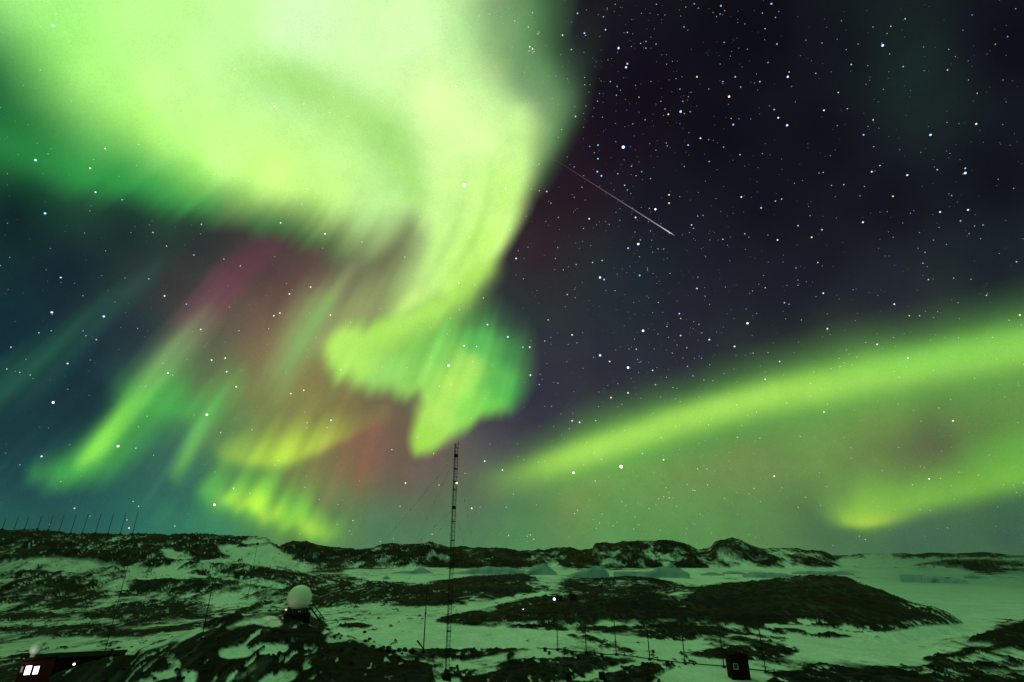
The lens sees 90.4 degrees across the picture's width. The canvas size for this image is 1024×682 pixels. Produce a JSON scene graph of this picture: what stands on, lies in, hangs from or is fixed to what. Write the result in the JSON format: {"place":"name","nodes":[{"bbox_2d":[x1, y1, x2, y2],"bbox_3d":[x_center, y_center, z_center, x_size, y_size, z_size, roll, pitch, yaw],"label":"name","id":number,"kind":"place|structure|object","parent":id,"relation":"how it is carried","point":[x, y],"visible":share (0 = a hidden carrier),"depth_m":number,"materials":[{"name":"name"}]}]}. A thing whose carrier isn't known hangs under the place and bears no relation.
{"place":"outdoors","nodes":[
{"label":"outdoors","id":0,"kind":"place"},
{"bbox_2d":[0,0,1023,555],"bbox_3d":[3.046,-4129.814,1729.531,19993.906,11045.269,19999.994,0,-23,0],"label":"sky","id":1,"kind":"structure","parent":0,"point":[378,134],"depth_m":8481.16,"materials":[{"name":"green"}]},
{"bbox_2d":[0,529,1023,681],"bbox_3d":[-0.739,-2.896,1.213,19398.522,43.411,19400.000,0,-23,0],"label":"terrain","id":2,"kind":"structure","parent":0,"point":[874,618],"depth_m":151.28,"materials":[{"name":"white snow"}]},
{"bbox_2d":[14,653,57,681],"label":"station hut","id":3,"kind":"object","parent":2,"relation":"on","point":[38,668],"visible":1,"depth_m":58.09,"materials":[{"name":"red paint"}]},
{"bbox_2d":[23,665,32,675],"bbox_3d":[-54.808,37.269,57.570,0.630,0.990,0.060,19,-29,-38],"label":"window","id":4,"kind":"structure","parent":3,"relation":"in","point":[28,668],"depth_m":57.57,"materials":[{"name":"white glass"}]},
{"bbox_2d":[31,665,39,674],"bbox_3d":[-54.262,37.532,57.983,0.576,0.890,0.060,19,-29,-38],"label":"window","id":5,"kind":"structure","parent":3,"relation":"in","point":[35,671],"depth_m":57.97,"materials":[{"name":"white glass"}]},
{"bbox_2d":[29,642,42,656],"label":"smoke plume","id":6,"kind":"object","parent":3,"relation":"on","point":[35,648],"visible":0.99,"depth_m":58.78,"materials":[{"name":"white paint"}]},
{"bbox_2d":[51,649,126,674],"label":"shed","id":7,"kind":"structure","parent":2,"relation":"on","point":[64,660],"depth_m":81.20,"materials":[{"name":"black paint"}]},
{"bbox_2d":[105,559,129,649],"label":"antenna mast","id":8,"kind":"object","parent":2,"relation":"on","point":[116,607],"visible":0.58,"depth_m":103.06,"materials":[{"name":"metal"}]},
{"bbox_2d":[200,584,213,639],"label":"antenna pole","id":9,"kind":"object","parent":2,"relation":"on","point":[201,638],"visible":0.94,"depth_m":76.06,"materials":[{"name":"metal"}]},
{"bbox_2d":[247,543,258,597],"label":"antenna mast","id":10,"kind":"object","parent":2,"relation":"on","point":[252,570],"visible":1,"depth_m":210.60,"materials":[{"name":"metal"}]},
{"bbox_2d":[276,585,323,623],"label":"radome","id":11,"kind":"object","parent":2,"relation":"on","point":[299,597],"visible":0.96,"depth_m":88.70,"materials":[{"name":"plastic"}]},
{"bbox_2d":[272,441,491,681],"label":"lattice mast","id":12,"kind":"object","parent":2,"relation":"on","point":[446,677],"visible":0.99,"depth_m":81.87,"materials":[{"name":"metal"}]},
{"bbox_2d":[390,567,432,573],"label":"iceberg","id":13,"kind":"object","parent":2,"relation":"on","point":[421,570],"visible":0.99,"depth_m":513.12,"materials":[{"name":"ice"}]},
{"bbox_2d":[417,583,427,652],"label":"whip antenna","id":14,"kind":"object","parent":2,"relation":"on","point":[418,642],"visible":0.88,"depth_m":91.42,"materials":[{"name":"metal"}]},
{"bbox_2d":[453,566,524,573],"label":"iceberg","id":15,"kind":"object","parent":2,"relation":"on","point":[494,570],"visible":0.91,"depth_m":496.56,"materials":[{"name":"ice"}]},
{"bbox_2d":[524,563,557,574],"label":"iceberg","id":16,"kind":"object","parent":2,"relation":"on","point":[543,569],"visible":0.94,"depth_m":479.11,"materials":[{"name":"ice"}]},
{"bbox_2d":[554,623,566,650],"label":"dipole antenna","id":17,"kind":"object","parent":2,"relation":"on","point":[557,640],"visible":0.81,"depth_m":101.14,"materials":[{"name":"metal"}]},
{"bbox_2d":[566,671,570,678],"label":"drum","id":18,"kind":"object","parent":2,"relation":"on","point":[568,674],"visible":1,"depth_m":78.53,"materials":[{"name":"metal"}]},
{"bbox_2d":[569,594,575,598],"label":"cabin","id":19,"kind":"object","parent":2,"relation":"on","point":[572,596],"visible":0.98,"depth_m":175.59,"materials":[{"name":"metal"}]},
{"bbox_2d":[567,566,609,577],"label":"iceberg","id":20,"kind":"object","parent":2,"relation":"on","point":[596,571],"visible":0.88,"depth_m":417.96,"materials":[{"name":"ice"}]},
{"bbox_2d":[583,623,595,654],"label":"dipole antenna","id":21,"kind":"object","parent":2,"relation":"on","point":[585,642],"visible":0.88,"depth_m":97.19,"materials":[{"name":"metal"}]},
{"bbox_2d":[598,671,604,680],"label":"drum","id":22,"kind":"object","parent":2,"relation":"on","point":[601,675],"visible":0.99,"depth_m":77.80,"materials":[{"name":"metal"}]},
{"bbox_2d":[611,620,625,655],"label":"dipole antenna","id":23,"kind":"object","parent":2,"relation":"on","point":[615,638],"visible":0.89,"depth_m":98.58,"materials":[{"name":"metal"}]},
{"bbox_2d":[536,647,765,670],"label":"feed cable","id":24,"kind":"object","parent":2,"relation":"on","point":[647,658],"visible":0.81,"depth_m":93.13,"materials":[{"name":"metal"}]},
{"bbox_2d":[613,567,689,577],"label":"iceberg","id":25,"kind":"object","parent":2,"relation":"on","point":[662,572],"visible":0.93,"depth_m":423.02,"materials":[{"name":"ice"}]},
{"bbox_2d":[644,621,658,660],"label":"dipole antenna","id":26,"kind":"object","parent":2,"relation":"on","point":[645,622],"visible":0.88,"depth_m":94.13,"materials":[{"name":"metal"}]},
{"bbox_2d":[678,623,694,664],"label":"dipole antenna","id":27,"kind":"object","parent":2,"relation":"on","point":[683,646],"visible":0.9,"depth_m":90.62,"materials":[{"name":"metal"}]},
{"bbox_2d":[700,572,724,575],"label":"iceberg","id":28,"kind":"object","parent":2,"relation":"on","point":[713,574],"visible":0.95,"depth_m":462.31,"materials":[{"name":"ice"}]},
{"bbox_2d":[715,623,725,667],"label":"dipole antenna","id":29,"kind":"object","parent":2,"relation":"on","point":[721,646],"visible":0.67,"depth_m":88.22,"materials":[{"name":"metal"}]},
{"bbox_2d":[722,571,743,573],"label":"iceberg","id":30,"kind":"object","parent":2,"relation":"on","point":[731,572],"visible":0.84,"depth_m":494.55,"materials":[{"name":"ice"}]},
{"bbox_2d":[724,650,750,679],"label":"hut","id":31,"kind":"object","parent":2,"relation":"on","point":[737,664],"visible":0.98,"depth_m":79.54,"materials":[{"name":"red paint"}]},
{"bbox_2d":[733,663,738,669],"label":"window","id":32,"kind":"structure","parent":31,"relation":"in","point":[735,665],"depth_m":79.40,"materials":[{"name":"white paint"}]},
{"bbox_2d":[755,626,775,672],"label":"dipole antenna","id":33,"kind":"object","parent":2,"relation":"on","point":[757,627],"visible":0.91,"depth_m":84.60,"materials":[{"name":"metal"}]},
{"bbox_2d":[742,572,793,577],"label":"iceberg","id":34,"kind":"object","parent":2,"relation":"on","point":[760,575],"visible":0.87,"depth_m":418.36,"materials":[{"name":"ice"}]},
{"bbox_2d":[791,571,854,574],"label":"iceberg","id":35,"kind":"object","parent":2,"relation":"on","point":[825,573],"visible":0.95,"depth_m":478.48,"materials":[{"name":"ice"}]},
{"bbox_2d":[899,574,967,583],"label":"iceberg","id":36,"kind":"object","parent":2,"relation":"on","point":[918,578],"visible":0.96,"depth_m":345.12,"materials":[{"name":"ice"}]},
{"bbox_2d":[963,574,989,578],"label":"iceberg","id":37,"kind":"object","parent":2,"relation":"on","point":[971,576],"visible":0.94,"depth_m":400.26,"materials":[{"name":"ice"}]}
]}

